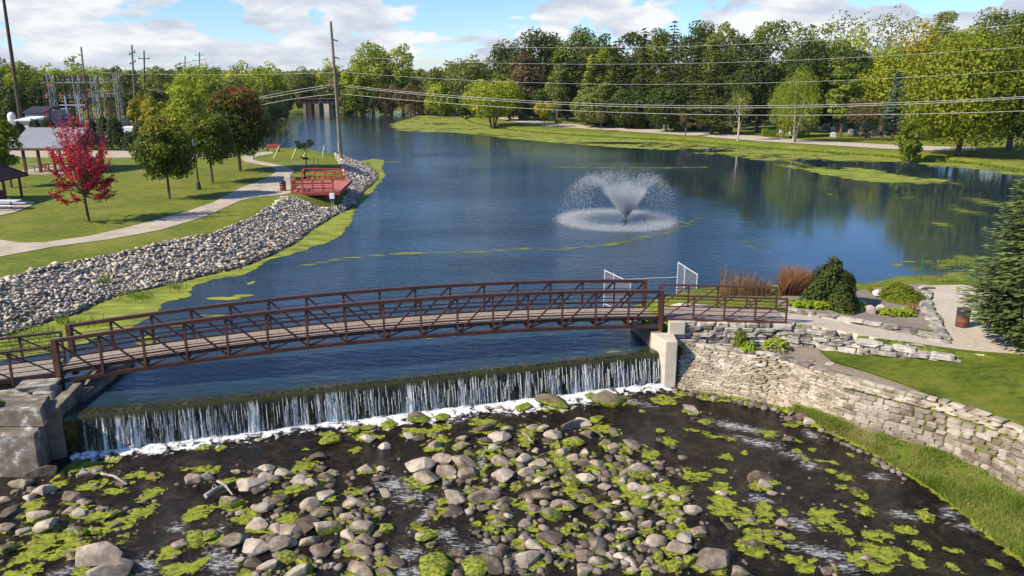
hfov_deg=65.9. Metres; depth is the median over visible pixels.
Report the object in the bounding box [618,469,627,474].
boulder
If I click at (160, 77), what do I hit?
tree
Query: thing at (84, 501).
boulder
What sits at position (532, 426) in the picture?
boulder
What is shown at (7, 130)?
young tree
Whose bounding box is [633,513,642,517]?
boulder
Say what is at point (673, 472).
boulder
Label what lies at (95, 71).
tree
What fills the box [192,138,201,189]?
lamp post
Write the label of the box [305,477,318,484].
boulder
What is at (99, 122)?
arborvitae shrub
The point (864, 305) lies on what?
hosta plant
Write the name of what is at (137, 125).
arborvitae shrub
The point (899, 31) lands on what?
tree
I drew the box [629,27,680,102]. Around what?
tree
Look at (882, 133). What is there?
gravestone
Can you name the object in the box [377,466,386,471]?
boulder
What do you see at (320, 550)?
boulder
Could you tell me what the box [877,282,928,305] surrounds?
ground shrub
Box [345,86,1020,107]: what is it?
power line
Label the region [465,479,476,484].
boulder
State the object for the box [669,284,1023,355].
gravel path
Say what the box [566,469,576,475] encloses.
boulder
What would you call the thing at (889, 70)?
tree
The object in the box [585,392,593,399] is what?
boulder
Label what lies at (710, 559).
boulder
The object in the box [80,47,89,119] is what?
utility pole
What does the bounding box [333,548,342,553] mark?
boulder
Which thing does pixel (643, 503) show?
boulder
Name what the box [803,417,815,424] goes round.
boulder
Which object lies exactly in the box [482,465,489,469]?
boulder
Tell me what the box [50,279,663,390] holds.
footbridge
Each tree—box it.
[0,57,7,85]
[0,63,32,101]
[0,81,7,120]
[0,85,31,119]
[0,120,22,187]
[6,60,49,103]
[23,80,57,107]
[29,62,70,100]
[41,106,117,221]
[49,80,77,117]
[53,65,96,116]
[62,53,86,76]
[76,65,105,115]
[95,65,136,105]
[96,77,126,118]
[113,80,143,122]
[118,70,142,88]
[126,92,146,125]
[129,113,197,198]
[136,65,174,111]
[137,96,168,126]
[140,80,171,112]
[158,62,193,87]
[160,85,207,130]
[163,75,194,99]
[174,62,222,90]
[183,111,234,182]
[196,75,226,105]
[200,81,222,115]
[204,87,272,170]
[205,65,242,82]
[222,60,273,93]
[222,75,244,89]
[247,61,291,108]
[252,80,289,128]
[258,98,271,128]
[260,95,276,123]
[282,66,315,108]
[282,90,295,109]
[292,86,317,107]
[306,70,318,85]
[309,80,333,108]
[315,58,343,107]
[324,70,352,97]
[339,60,369,113]
[348,40,391,113]
[371,51,396,101]
[387,43,413,112]
[389,77,416,111]
[408,70,428,111]
[418,72,435,113]
[422,60,461,115]
[423,81,454,115]
[440,53,493,113]
[449,82,479,117]
[459,74,525,127]
[478,36,539,115]
[495,80,528,119]
[506,50,545,115]
[518,27,569,93]
[523,88,552,119]
[534,102,555,126]
[543,25,599,89]
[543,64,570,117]
[548,80,579,121]
[569,86,609,127]
[576,33,623,88]
[576,53,610,125]
[583,47,613,119]
[595,113,605,130]
[597,41,630,125]
[604,31,657,92]
[606,86,648,127]
[626,28,656,126]
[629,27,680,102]
[643,80,688,131]
[647,21,690,127]
[668,20,717,117]
[676,42,710,129]
[677,112,693,136]
[684,50,740,133]
[695,21,741,120]
[706,33,755,124]
[723,71,764,129]
[725,90,753,140]
[735,48,785,131]
[742,19,793,125]
[767,64,827,141]
[768,80,803,137]
[775,21,825,124]
[783,39,830,130]
[800,23,855,126]
[812,81,852,127]
[814,10,891,61]
[825,63,865,136]
[828,23,887,126]
[839,50,883,128]
[842,95,884,140]
[857,45,917,130]
[865,86,900,129]
[868,6,913,66]
[877,72,908,140]
[887,15,941,93]
[892,106,930,161]
[894,24,1023,155]
[899,68,940,135]
[923,10,962,62]
[933,24,986,127]
[954,172,1023,350]
[967,7,1018,137]
[990,8,1023,149]
[1008,92,1023,150]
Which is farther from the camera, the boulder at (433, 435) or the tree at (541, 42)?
the tree at (541, 42)
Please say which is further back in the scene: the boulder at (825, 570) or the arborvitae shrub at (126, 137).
the arborvitae shrub at (126, 137)
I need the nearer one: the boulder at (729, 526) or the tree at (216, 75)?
the boulder at (729, 526)
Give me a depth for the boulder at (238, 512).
26.04 m
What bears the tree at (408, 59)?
on the ground at (44, 217)
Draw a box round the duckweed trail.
[297,154,1008,352]
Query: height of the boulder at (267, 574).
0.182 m
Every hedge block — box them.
[555,118,561,123]
[607,121,614,126]
[634,123,645,128]
[674,125,686,130]
[718,127,725,132]
[726,127,732,133]
[761,130,776,136]
[795,130,809,136]
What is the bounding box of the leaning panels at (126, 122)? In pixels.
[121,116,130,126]
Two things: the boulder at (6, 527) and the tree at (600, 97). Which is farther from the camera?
the tree at (600, 97)
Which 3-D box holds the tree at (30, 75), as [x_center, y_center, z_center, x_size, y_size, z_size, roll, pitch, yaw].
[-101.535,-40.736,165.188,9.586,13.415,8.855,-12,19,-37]
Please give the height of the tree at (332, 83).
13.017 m
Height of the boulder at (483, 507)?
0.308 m
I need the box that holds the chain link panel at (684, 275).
[676,261,697,293]
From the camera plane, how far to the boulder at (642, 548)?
24.10 m
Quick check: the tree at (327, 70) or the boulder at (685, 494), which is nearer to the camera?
the boulder at (685, 494)
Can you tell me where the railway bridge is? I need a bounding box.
[299,98,341,111]
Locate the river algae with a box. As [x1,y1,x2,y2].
[0,388,1023,575]
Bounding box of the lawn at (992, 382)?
[819,338,1023,425]
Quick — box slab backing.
[0,383,61,401]
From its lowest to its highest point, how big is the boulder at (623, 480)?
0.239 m
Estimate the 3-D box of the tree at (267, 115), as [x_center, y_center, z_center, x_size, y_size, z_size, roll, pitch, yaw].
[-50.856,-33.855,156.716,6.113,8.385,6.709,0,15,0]
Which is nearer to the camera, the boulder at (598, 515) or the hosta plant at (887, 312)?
the boulder at (598, 515)
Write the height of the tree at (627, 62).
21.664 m
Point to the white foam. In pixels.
(397, 418)
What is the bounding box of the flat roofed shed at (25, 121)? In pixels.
[13,116,46,127]
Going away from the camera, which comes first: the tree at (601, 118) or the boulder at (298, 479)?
the boulder at (298, 479)
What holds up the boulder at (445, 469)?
in the river water at (894, 500)
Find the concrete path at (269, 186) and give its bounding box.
[0,151,293,255]
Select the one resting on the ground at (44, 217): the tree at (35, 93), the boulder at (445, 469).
the tree at (35, 93)
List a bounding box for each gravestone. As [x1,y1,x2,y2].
[829,126,835,131]
[829,132,836,137]
[847,129,854,134]
[861,128,868,133]
[864,132,870,138]
[870,129,880,136]
[880,130,885,136]
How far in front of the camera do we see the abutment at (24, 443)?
28.60 m
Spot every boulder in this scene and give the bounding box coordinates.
[0,496,10,503]
[0,504,21,517]
[0,522,15,531]
[0,543,21,554]
[7,478,34,488]
[10,489,19,494]
[15,527,30,535]
[23,465,57,477]
[23,494,36,500]
[26,487,36,492]
[26,510,52,522]
[32,484,57,495]
[32,517,56,533]
[61,491,85,502]
[61,506,75,514]
[63,526,87,537]
[66,551,74,557]
[69,508,88,518]
[75,541,124,566]
[76,498,92,505]
[85,558,133,575]
[91,467,103,472]
[93,517,102,522]
[99,506,109,510]
[106,509,120,517]
[108,521,121,529]
[115,479,127,486]
[138,498,149,503]
[149,472,158,477]
[170,539,187,549]
[184,473,202,483]
[186,532,206,548]
[189,530,202,536]
[201,472,214,481]
[203,529,218,541]
[219,496,242,508]
[219,532,247,547]
[231,469,241,473]
[232,556,243,563]
[235,510,244,515]
[236,477,266,492]
[242,538,267,556]
[244,557,262,566]
[245,517,267,529]
[251,487,264,494]
[251,571,259,575]
[252,469,260,473]
[254,502,273,513]
[256,559,277,570]
[258,464,275,472]
[258,472,273,480]
[262,572,273,575]
[266,534,297,551]
[269,494,289,505]
[269,522,280,534]
[270,513,278,518]
[274,468,292,476]
[277,550,298,564]
[279,523,302,535]
[283,563,308,575]
[290,474,306,485]
[292,515,320,533]
[296,555,313,566]
[298,536,320,545]
[299,470,308,474]
[299,497,320,509]
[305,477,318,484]
[309,452,326,458]
[309,543,332,557]
[310,507,328,519]
[313,520,343,535]
[314,465,326,471]
[317,472,335,481]
[317,490,334,500]
[318,434,341,444]
[327,469,338,473]
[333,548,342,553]
[339,512,353,519]
[340,529,354,539]
[341,543,360,552]
[342,497,357,507]
[346,470,356,476]
[346,543,372,555]
[347,426,361,432]
[347,560,372,575]
[349,520,373,533]
[355,533,371,543]
[356,463,375,473]
[357,497,370,506]
[358,486,372,494]
[359,434,375,442]
[361,425,375,429]
[371,475,385,481]
[371,506,386,513]
[372,531,382,536]
[373,565,394,575]
[374,543,384,549]
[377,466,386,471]
[378,442,390,449]
[379,488,391,497]
[379,523,394,532]
[381,420,397,428]
[385,555,404,566]
[403,433,412,439]
[405,457,435,472]
[405,497,416,502]
[407,412,431,422]
[410,521,422,527]
[412,435,424,440]
[413,470,439,484]
[415,533,424,539]
[416,530,435,541]
[418,489,427,494]
[419,552,452,575]
[425,542,434,547]
[427,440,442,447]
[427,508,437,514]
[430,433,437,438]
[432,453,451,464]
[434,413,450,420]
[436,465,456,475]
[437,434,448,441]
[440,560,454,568]
[443,480,451,486]
[444,489,466,504]
[444,504,463,516]
[447,475,455,479]
[450,455,476,467]
[452,441,469,450]
[456,435,468,440]
[457,465,478,478]
[461,556,487,575]
[463,449,475,454]
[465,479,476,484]
[467,488,499,502]
[472,530,479,534]
[474,423,496,431]
[475,449,486,454]
[477,437,492,443]
[477,505,489,510]
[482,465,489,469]
[482,554,503,574]
[487,431,510,443]
[488,444,500,450]
[490,517,507,525]
[491,455,509,463]
[491,467,514,481]
[492,543,513,556]
[496,496,511,503]
[498,482,508,487]
[501,425,513,430]
[503,513,513,518]
[504,449,517,457]
[514,402,531,411]
[515,550,540,568]
[516,453,533,462]
[517,466,534,476]
[518,489,554,501]
[518,518,532,527]
[518,534,527,538]
[521,436,534,442]
[525,539,542,548]
[526,424,537,429]
[528,458,545,466]
[528,504,540,511]
[531,447,540,453]
[533,476,544,482]
[534,393,569,408]
[537,424,548,430]
[537,453,547,458]
[538,507,562,521]
[538,530,562,544]
[541,485,550,490]
[542,438,553,442]
[542,468,556,475]
[543,429,561,439]
[549,483,560,487]
[550,499,564,508]
[551,544,564,552]
[553,442,562,448]
[553,448,569,456]
[554,457,570,465]
[557,468,566,473]
[557,561,566,569]
[560,526,570,533]
[561,419,584,430]
[561,475,581,487]
[562,436,585,446]
[562,500,578,510]
[566,453,579,461]
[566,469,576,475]
[566,542,575,549]
[571,523,582,530]
[574,550,593,561]
[575,417,591,427]
[575,473,595,483]
[575,494,585,501]
[577,457,591,466]
[577,533,588,539]
[577,563,593,575]
[579,430,596,437]
[579,448,589,456]
[580,488,592,496]
[583,506,594,512]
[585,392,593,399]
[585,497,597,502]
[588,536,607,551]
[588,556,607,565]
[589,460,603,466]
[590,415,603,423]
[590,522,605,529]
[591,390,625,406]
[591,510,605,520]
[597,482,611,490]
[598,440,610,445]
[602,469,611,477]
[604,532,615,540]
[605,552,612,559]
[607,443,621,449]
[608,427,618,435]
[608,491,615,495]
[612,500,621,504]
[613,552,626,559]
[614,543,626,551]
[615,455,625,459]
[615,529,637,539]
[617,477,627,483]
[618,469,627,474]
[620,511,634,519]
[623,439,642,449]
[624,556,637,566]
[626,458,634,464]
[626,566,639,572]
[627,482,641,491]
[628,462,655,476]
[632,537,643,544]
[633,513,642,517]
[635,544,647,552]
[637,485,652,492]
[637,500,648,507]
[638,520,652,528]
[639,563,648,568]
[641,570,652,575]
[642,493,654,499]
[646,534,667,546]
[648,503,662,510]
[651,460,663,464]
[651,473,660,477]
[652,564,662,570]
[653,551,662,559]
[654,520,664,526]
[656,428,664,432]
[657,491,667,496]
[658,511,667,516]
[665,539,691,553]
[666,559,685,571]
[669,470,677,474]
[669,495,679,500]
[673,509,685,515]
[674,518,683,523]
[676,531,691,543]
[678,485,690,492]
[681,492,688,496]
[682,404,699,415]
[683,505,702,514]
[683,555,697,567]
[689,526,707,535]
[695,547,730,571]
[711,396,720,402]
[714,490,727,496]
[724,522,735,530]
[731,565,750,575]
[737,539,764,552]
[745,516,755,522]
[747,470,774,481]
[757,478,772,487]
[767,490,777,495]
[769,531,780,535]
[775,519,789,526]
[782,407,791,412]
[783,416,796,422]
[785,435,793,441]
[788,411,794,415]
[793,413,807,420]
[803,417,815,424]
[820,566,833,575]
[849,487,864,495]
[860,509,872,516]
[860,554,872,559]
[922,514,935,520]
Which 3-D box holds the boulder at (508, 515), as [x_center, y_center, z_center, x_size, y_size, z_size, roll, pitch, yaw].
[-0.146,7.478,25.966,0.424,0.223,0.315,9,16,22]
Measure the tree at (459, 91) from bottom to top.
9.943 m
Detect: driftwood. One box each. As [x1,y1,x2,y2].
[76,467,95,477]
[100,471,126,484]
[203,482,224,497]
[216,480,232,494]
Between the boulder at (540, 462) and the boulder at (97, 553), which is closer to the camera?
the boulder at (97, 553)
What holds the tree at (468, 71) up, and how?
on the ground at (44, 217)
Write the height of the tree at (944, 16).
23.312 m
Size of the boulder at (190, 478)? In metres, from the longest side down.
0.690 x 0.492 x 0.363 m
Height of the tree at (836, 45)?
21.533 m
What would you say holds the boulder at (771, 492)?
in the river water at (894, 500)
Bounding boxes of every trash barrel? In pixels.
[279,181,285,190]
[955,308,971,327]
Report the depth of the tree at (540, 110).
175.22 m
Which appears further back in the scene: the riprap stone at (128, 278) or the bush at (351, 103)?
the bush at (351, 103)
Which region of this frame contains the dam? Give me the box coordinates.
[62,348,661,456]
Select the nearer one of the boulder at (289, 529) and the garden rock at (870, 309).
the boulder at (289, 529)
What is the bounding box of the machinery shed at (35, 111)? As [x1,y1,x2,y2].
[22,106,59,119]
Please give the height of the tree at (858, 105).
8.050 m
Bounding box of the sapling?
[294,139,314,165]
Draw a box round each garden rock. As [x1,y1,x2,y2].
[825,361,834,365]
[866,305,875,313]
[872,289,881,296]
[876,304,884,308]
[917,285,934,289]
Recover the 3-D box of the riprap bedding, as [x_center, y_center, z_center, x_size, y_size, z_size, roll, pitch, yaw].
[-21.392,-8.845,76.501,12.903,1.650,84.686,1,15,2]
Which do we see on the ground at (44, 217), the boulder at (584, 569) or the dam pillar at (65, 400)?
the dam pillar at (65, 400)
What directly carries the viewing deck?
on the ground at (44, 217)
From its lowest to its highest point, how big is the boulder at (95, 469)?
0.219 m
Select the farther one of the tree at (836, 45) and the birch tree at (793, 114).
the tree at (836, 45)
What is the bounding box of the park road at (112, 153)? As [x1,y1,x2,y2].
[9,150,232,157]
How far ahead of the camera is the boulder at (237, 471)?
28.73 m
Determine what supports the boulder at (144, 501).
in the river water at (894, 500)
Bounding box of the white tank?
[7,112,16,139]
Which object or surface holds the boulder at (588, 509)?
in the river water at (894, 500)
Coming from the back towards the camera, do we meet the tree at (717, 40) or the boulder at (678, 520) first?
the tree at (717, 40)
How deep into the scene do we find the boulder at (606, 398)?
34.67 m
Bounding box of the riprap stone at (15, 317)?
[12,313,19,320]
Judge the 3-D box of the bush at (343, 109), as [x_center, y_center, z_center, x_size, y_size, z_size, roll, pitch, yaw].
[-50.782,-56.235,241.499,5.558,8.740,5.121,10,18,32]
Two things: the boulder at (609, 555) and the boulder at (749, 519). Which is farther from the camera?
the boulder at (749, 519)
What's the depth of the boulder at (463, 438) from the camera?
31.28 m
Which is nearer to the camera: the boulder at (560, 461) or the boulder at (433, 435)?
the boulder at (560, 461)
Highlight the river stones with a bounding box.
[0,387,908,575]
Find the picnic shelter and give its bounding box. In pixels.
[9,127,114,174]
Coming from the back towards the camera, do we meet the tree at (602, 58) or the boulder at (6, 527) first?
the tree at (602, 58)
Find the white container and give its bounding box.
[123,126,134,143]
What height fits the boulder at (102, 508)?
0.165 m
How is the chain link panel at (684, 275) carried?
on the ground at (44, 217)
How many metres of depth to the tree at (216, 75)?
201.89 m
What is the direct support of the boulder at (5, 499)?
in the river water at (894, 500)
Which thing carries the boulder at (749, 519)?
in the river water at (894, 500)
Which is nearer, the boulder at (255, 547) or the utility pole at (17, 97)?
the boulder at (255, 547)
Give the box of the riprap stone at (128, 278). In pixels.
[125,276,133,280]
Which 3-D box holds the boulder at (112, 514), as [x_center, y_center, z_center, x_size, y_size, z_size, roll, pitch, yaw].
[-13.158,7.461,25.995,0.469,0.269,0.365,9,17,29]
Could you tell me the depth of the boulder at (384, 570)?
22.83 m
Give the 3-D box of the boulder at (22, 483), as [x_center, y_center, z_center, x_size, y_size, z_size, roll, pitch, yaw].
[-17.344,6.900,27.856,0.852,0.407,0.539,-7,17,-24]
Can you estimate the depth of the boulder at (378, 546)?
24.16 m
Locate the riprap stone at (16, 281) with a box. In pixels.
[10,279,22,283]
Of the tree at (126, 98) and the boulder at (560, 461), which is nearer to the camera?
the boulder at (560, 461)
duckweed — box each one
[0,239,333,361]
[303,159,399,238]
[390,113,1023,183]
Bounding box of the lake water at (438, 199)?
[0,107,1023,410]
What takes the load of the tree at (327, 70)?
on the ground at (44, 217)
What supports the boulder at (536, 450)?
in the river water at (894, 500)
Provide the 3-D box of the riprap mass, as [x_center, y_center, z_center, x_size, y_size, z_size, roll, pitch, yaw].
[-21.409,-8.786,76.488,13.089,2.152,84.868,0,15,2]
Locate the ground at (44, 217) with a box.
[0,87,1023,485]
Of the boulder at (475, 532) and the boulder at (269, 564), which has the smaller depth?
the boulder at (269, 564)
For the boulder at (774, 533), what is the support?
in the river water at (894, 500)
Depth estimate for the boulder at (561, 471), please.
28.68 m
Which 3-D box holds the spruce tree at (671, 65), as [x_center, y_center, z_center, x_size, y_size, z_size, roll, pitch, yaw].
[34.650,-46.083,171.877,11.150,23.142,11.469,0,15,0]
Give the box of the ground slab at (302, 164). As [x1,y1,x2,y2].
[294,164,311,165]
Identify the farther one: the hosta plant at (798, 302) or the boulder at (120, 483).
the hosta plant at (798, 302)
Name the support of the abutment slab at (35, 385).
on the abutment slab at (53, 394)
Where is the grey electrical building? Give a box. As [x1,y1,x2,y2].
[49,108,72,126]
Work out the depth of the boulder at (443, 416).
33.14 m
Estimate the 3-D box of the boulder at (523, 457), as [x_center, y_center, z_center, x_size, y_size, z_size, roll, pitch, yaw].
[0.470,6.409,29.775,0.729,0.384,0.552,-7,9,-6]
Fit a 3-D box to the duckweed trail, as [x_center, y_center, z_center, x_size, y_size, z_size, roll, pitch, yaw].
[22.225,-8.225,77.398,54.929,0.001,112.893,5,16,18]
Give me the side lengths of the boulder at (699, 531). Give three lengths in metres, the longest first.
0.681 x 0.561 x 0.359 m
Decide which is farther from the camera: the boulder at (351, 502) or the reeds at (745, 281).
the reeds at (745, 281)
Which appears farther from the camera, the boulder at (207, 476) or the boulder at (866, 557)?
the boulder at (207, 476)
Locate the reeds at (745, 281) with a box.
[717,265,773,295]
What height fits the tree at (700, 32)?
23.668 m
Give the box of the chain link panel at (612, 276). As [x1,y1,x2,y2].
[603,269,630,306]
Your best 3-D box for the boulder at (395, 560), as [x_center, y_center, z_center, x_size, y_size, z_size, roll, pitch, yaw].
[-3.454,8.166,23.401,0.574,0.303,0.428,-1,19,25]
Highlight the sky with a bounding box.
[0,0,1023,72]
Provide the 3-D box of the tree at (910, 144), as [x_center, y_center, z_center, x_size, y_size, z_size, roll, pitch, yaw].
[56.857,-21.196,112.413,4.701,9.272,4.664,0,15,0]
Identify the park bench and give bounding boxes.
[266,144,279,151]
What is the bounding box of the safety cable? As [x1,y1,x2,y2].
[637,277,676,278]
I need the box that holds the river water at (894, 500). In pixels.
[0,387,1023,575]
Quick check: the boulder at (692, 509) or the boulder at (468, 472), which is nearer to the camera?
the boulder at (692, 509)
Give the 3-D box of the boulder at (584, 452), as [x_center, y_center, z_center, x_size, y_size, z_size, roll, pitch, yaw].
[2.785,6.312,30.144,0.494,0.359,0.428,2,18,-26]
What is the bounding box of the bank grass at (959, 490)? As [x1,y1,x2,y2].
[788,401,1023,559]
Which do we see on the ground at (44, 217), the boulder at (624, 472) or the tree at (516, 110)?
the tree at (516, 110)
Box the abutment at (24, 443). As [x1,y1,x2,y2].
[0,395,51,476]
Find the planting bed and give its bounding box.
[777,284,942,330]
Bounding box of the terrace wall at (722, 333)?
[674,320,960,361]
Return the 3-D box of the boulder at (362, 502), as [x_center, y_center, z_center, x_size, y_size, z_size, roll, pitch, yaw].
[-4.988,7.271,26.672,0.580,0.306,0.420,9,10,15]
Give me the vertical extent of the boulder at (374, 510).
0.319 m
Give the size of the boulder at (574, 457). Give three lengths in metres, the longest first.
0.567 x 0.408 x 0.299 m
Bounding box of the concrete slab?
[0,199,34,214]
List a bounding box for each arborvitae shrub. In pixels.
[15,121,25,138]
[28,119,39,126]
[38,118,55,126]
[69,118,84,148]
[87,117,97,149]
[95,116,113,149]
[104,117,125,150]
[119,131,137,149]
[131,120,146,141]
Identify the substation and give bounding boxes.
[40,74,124,126]
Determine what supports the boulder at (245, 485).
in the river water at (894, 500)
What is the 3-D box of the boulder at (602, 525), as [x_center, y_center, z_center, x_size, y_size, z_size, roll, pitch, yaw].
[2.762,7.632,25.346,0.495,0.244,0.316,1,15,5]
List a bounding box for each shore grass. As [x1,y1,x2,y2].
[451,112,1023,171]
[934,258,976,282]
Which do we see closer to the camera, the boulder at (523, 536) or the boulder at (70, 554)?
the boulder at (70, 554)
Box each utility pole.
[2,0,22,118]
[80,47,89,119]
[103,92,106,119]
[114,67,120,134]
[129,45,136,121]
[138,51,149,87]
[324,21,347,158]
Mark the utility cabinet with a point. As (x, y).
(287, 179)
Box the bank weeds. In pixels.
[0,162,372,352]
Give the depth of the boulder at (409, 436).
31.48 m
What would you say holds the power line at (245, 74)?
attached to the utility pole at (337, 95)
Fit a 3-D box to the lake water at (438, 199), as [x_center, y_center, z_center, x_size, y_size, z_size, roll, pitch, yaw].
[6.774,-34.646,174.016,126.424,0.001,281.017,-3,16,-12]
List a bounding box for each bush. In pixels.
[338,90,354,113]
[344,88,370,114]
[357,85,388,114]
[378,85,406,114]
[396,81,421,115]
[415,86,434,114]
[798,255,859,311]
[827,291,855,314]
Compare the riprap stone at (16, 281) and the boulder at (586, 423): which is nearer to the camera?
the boulder at (586, 423)
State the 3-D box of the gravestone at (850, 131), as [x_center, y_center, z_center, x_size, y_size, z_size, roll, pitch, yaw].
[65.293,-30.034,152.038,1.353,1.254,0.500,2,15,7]
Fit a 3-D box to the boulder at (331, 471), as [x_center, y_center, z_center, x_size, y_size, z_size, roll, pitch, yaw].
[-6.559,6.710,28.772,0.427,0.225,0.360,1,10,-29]
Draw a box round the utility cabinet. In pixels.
[284,176,291,185]
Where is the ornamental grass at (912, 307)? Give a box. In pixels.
[906,302,917,314]
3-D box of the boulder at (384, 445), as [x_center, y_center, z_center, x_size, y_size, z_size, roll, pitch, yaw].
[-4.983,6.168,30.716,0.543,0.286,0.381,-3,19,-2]
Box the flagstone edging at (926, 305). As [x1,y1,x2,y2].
[918,290,950,339]
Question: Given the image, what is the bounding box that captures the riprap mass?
[0,153,378,335]
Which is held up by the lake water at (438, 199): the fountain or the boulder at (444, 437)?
the fountain
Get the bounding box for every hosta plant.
[739,340,758,353]
[761,336,790,351]
[792,300,804,307]
[803,301,813,308]
[811,301,823,309]
[821,302,831,308]
[856,302,862,310]
[857,302,866,309]
[876,307,890,314]
[885,308,896,315]
[895,309,905,315]
[904,309,915,315]
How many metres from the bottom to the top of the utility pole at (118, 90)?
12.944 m
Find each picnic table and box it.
[0,200,26,208]
[30,164,52,170]
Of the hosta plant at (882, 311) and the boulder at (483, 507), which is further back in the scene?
the hosta plant at (882, 311)
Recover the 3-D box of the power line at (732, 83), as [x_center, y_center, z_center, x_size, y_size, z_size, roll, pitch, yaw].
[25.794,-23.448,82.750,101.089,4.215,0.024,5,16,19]
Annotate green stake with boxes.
[920,254,923,280]
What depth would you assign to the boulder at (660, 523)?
25.38 m
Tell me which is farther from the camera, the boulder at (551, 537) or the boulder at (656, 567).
the boulder at (551, 537)
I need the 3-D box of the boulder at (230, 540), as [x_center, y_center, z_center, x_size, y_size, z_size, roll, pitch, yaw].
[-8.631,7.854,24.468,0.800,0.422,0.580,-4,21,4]
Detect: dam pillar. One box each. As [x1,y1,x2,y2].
[46,363,133,459]
[629,320,685,388]
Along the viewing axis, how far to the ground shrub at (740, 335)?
36.11 m
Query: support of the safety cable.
attached to the chain link panel at (684, 275)
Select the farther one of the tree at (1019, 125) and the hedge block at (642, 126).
the hedge block at (642, 126)
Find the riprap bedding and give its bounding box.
[0,169,373,337]
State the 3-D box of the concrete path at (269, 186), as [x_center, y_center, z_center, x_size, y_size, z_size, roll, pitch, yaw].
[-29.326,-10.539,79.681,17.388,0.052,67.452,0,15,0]
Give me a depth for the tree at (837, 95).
144.62 m
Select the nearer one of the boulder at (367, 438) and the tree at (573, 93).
the boulder at (367, 438)
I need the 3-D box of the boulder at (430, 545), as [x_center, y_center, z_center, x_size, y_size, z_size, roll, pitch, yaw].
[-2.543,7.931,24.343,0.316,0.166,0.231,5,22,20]
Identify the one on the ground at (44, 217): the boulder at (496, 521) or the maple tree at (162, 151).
the maple tree at (162, 151)
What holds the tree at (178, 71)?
on the ground at (44, 217)
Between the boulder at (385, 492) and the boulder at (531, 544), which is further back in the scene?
the boulder at (385, 492)
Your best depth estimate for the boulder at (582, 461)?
29.34 m
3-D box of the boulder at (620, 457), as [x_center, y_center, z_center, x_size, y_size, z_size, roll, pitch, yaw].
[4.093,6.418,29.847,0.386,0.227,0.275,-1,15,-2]
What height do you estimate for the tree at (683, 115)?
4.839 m
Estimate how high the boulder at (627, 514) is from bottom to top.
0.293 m
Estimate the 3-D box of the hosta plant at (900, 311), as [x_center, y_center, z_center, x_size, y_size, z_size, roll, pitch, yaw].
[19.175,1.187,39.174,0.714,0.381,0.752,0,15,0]
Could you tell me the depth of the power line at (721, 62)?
82.65 m
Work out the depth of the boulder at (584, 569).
23.00 m
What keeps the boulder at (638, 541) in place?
in the river water at (894, 500)
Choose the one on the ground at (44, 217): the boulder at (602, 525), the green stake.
the green stake
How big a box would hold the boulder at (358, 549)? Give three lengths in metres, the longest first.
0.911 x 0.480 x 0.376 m
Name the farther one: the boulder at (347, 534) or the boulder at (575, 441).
the boulder at (575, 441)
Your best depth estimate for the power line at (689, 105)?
86.59 m
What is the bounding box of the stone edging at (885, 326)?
[785,306,950,343]
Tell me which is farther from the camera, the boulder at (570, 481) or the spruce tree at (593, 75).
the spruce tree at (593, 75)
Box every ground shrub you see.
[732,328,746,347]
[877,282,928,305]
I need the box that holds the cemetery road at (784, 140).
[499,117,975,150]
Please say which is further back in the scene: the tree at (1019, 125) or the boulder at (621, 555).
the tree at (1019, 125)
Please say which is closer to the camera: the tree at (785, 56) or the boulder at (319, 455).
the boulder at (319, 455)
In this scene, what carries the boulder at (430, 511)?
in the river water at (894, 500)
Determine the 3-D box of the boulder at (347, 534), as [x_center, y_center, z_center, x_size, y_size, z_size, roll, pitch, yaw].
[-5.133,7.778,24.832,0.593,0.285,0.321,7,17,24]
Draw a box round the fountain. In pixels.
[554,168,683,232]
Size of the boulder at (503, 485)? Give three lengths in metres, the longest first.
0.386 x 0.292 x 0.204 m
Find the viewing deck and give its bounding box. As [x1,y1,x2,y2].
[291,168,351,203]
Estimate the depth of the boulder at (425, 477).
28.02 m
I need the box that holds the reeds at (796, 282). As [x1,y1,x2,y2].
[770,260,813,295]
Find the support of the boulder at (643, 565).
in the river water at (894, 500)
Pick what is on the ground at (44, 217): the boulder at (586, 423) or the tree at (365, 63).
the tree at (365, 63)
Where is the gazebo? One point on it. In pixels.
(8, 173)
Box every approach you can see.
[0,331,66,385]
[658,283,788,323]
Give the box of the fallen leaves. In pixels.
[0,165,297,234]
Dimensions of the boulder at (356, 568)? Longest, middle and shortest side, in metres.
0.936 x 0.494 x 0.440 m
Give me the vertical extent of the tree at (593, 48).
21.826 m
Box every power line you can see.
[134,39,330,55]
[170,56,331,64]
[172,72,332,74]
[334,24,1019,47]
[335,47,1017,63]
[337,70,1023,84]
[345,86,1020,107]
[346,94,1013,114]
[348,85,1023,105]
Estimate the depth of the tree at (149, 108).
118.04 m
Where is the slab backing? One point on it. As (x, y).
(9, 388)
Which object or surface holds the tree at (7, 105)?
on the ground at (44, 217)
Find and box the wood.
[4,66,827,99]
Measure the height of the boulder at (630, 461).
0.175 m
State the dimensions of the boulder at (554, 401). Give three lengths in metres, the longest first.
1.622 x 1.033 x 0.446 m
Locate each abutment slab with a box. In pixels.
[15,378,60,392]
[33,385,60,399]
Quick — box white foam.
[71,383,673,465]
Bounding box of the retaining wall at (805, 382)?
[676,342,1023,494]
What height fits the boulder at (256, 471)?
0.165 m
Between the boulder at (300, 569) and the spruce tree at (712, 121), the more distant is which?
the spruce tree at (712, 121)
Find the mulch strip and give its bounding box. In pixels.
[677,325,1014,429]
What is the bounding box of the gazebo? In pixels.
[0,164,28,199]
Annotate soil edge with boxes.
[10,197,281,276]
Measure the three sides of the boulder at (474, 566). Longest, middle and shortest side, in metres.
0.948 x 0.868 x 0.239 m
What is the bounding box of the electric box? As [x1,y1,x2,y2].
[329,193,341,213]

